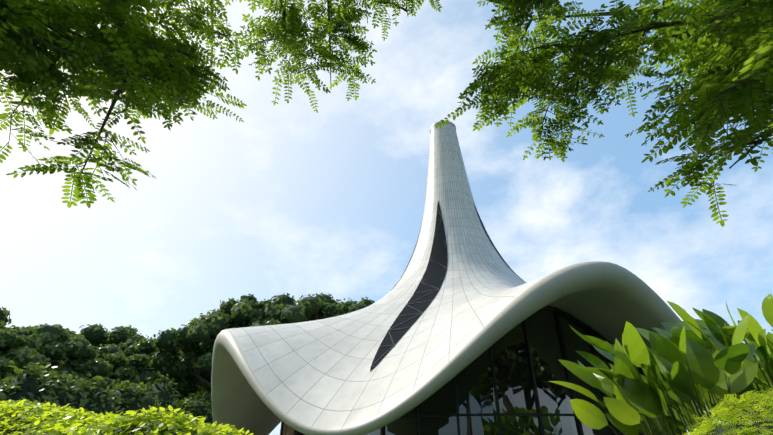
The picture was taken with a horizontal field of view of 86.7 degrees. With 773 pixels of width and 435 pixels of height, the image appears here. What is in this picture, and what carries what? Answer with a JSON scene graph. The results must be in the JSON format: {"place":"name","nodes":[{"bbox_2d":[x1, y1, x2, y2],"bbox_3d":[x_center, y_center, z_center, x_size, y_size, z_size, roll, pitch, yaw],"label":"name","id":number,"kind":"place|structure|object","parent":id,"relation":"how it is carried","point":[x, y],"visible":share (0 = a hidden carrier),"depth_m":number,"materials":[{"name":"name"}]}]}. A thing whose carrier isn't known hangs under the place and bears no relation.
{"place":"outdoors","nodes":[
{"label":"outdoors","id":0,"kind":"place"},
{"bbox_2d":[280,420,299,434],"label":"chapel entrance door","id":1,"kind":"structure","parent":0,"point":[285,429],"depth_m":21.91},
{"bbox_2d":[0,0,772,434],"label":"sky","id":2,"kind":"structure","parent":0,"point":[292,198],"materials":[{"name":"blue"}]},
{"bbox_2d":[211,122,680,434],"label":"curved roof","id":3,"kind":"structure","parent":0,"point":[316,377],"depth_m":17.84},
{"bbox_2d":[430,121,455,130],"bbox_3d":[5.363,-8.092,38.865,2.490,0.620,2.490,1,-30,-1],"label":"spire cap","id":4,"kind":"object","parent":3,"relation":"on","point":[441,122],"visible":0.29,"depth_m":38.14,"materials":[{"name":"silver metal"}]},
{"bbox_2d":[370,202,524,370],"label":"spire skylights","id":5,"kind":"object","parent":3,"relation":"on","point":[423,295],"visible":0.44,"depth_m":24.76,"materials":[{"name":"black glass"}]},
{"bbox_2d":[300,309,643,434],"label":"glass wall","id":6,"kind":"structure","parent":0,"point":[476,390],"depth_m":17.23,"materials":[{"name":"black glass"}]},
{"bbox_2d":[380,306,645,434],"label":"chapel mullions","id":7,"kind":"object","parent":6,"relation":"attached to","point":[539,414],"visible":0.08,"depth_m":17.10,"materials":[{"name":"black metal"}]},
{"label":"lawn","id":8,"kind":"structure","parent":0,"visible":0},
{"bbox_2d":[0,307,11,354],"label":"tree","id":9,"kind":"object","parent":8,"relation":"on","point":[4,312],"visible":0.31,"depth_m":43.13,"materials":[{"name":"green plant"}]},
{"bbox_2d":[0,313,22,329],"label":"tree","id":10,"kind":"object","parent":8,"relation":"on","point":[7,320],"visible":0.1,"depth_m":53.28,"materials":[{"name":"green plant"}]},
{"bbox_2d":[0,328,50,384],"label":"tree","id":11,"kind":"object","parent":8,"relation":"on","point":[19,351],"visible":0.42,"depth_m":34.39,"materials":[{"name":"green plant"}]},
{"bbox_2d":[0,323,119,388],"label":"tree","id":12,"kind":"object","parent":8,"relation":"on","point":[59,342],"visible":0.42,"depth_m":42.28,"materials":[{"name":"green plant"}]},
{"bbox_2d":[46,324,157,378],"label":"tree","id":13,"kind":"object","parent":8,"relation":"on","point":[96,335],"visible":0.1,"depth_m":61.14,"materials":[{"name":"green plant"}]},
{"bbox_2d":[0,362,212,425],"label":"shrubs","id":14,"kind":"object","parent":8,"relation":"on","point":[39,385],"visible":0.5,"depth_m":26.77,"materials":[{"name":"green plant"}]},
{"bbox_2d":[0,0,246,207],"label":"tree","id":15,"kind":"object","parent":8,"relation":"on","point":[128,53],"visible":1,"depth_m":4.09,"materials":[{"name":"green plant"}]},
{"bbox_2d":[92,380,189,401],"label":"shrubs","id":16,"kind":"object","parent":8,"relation":"on","point":[104,386],"depth_m":42.53,"materials":[{"name":"green plant"}]},
{"bbox_2d":[95,337,203,405],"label":"tree","id":17,"kind":"object","parent":8,"relation":"on","point":[133,353],"visible":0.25,"depth_m":51.56,"materials":[{"name":"green plant"}]},
{"bbox_2d":[200,381,211,397],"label":"tree","id":18,"kind":"object","parent":8,"relation":"on","point":[207,388],"depth_m":59.76,"materials":[{"name":"green plant"}]},
{"bbox_2d":[147,298,285,394],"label":"tree","id":19,"kind":"object","parent":8,"relation":"on","point":[192,364],"visible":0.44,"depth_m":49.02,"materials":[{"name":"green plant"}]},
{"bbox_2d":[198,293,309,355],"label":"tree","id":20,"kind":"object","parent":8,"relation":"on","point":[283,299],"visible":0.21,"depth_m":53.15,"materials":[{"name":"green plant"}]},
{"bbox_2d":[241,294,345,327],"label":"tree","id":21,"kind":"object","parent":8,"relation":"on","point":[312,308],"visible":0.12,"depth_m":52.88,"materials":[{"name":"green plant"}]},
{"bbox_2d":[294,293,341,308],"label":"tree","id":22,"kind":"object","parent":8,"relation":"on","point":[325,298],"visible":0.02,"depth_m":59.77,"materials":[{"name":"green plant"}]},
{"bbox_2d":[178,0,509,112],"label":"tree","id":23,"kind":"object","parent":8,"relation":"on","point":[288,29],"visible":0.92,"depth_m":6.18,"materials":[{"name":"green plant"}]},
{"bbox_2d":[338,297,374,313],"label":"tree","id":24,"kind":"object","parent":8,"relation":"on","point":[349,306],"depth_m":55.90,"materials":[{"name":"green plant"}]},
{"bbox_2d":[435,0,772,226],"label":"tree","id":25,"kind":"object","parent":8,"relation":"on","point":[731,41],"visible":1,"depth_m":4.51,"materials":[{"name":"green plant"}]},
{"bbox_2d":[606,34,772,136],"bbox_3d":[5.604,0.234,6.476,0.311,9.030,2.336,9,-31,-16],"label":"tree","id":26,"kind":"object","parent":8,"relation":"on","point":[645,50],"visible":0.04,"depth_m":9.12,"materials":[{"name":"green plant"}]},
{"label":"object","id":27,"kind":"structure","parent":0,"visible":0},
{"bbox_2d":[0,399,252,434],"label":"lime hedge","id":28,"kind":"object","parent":27,"relation":"on","point":[24,417],"visible":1,"depth_m":4.20,"materials":[{"name":"green plant"}]},
{"bbox_2d":[548,293,772,434],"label":"calathea clump","id":29,"kind":"object","parent":27,"relation":"on","point":[689,365],"visible":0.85,"depth_m":6.16,"materials":[{"name":"green plant"}]},
{"bbox_2d":[677,388,772,434],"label":"fern hedge","id":30,"kind":"object","parent":27,"relation":"on","point":[751,417],"visible":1,"depth_m":3.23,"materials":[{"name":"green plant"}]}
]}

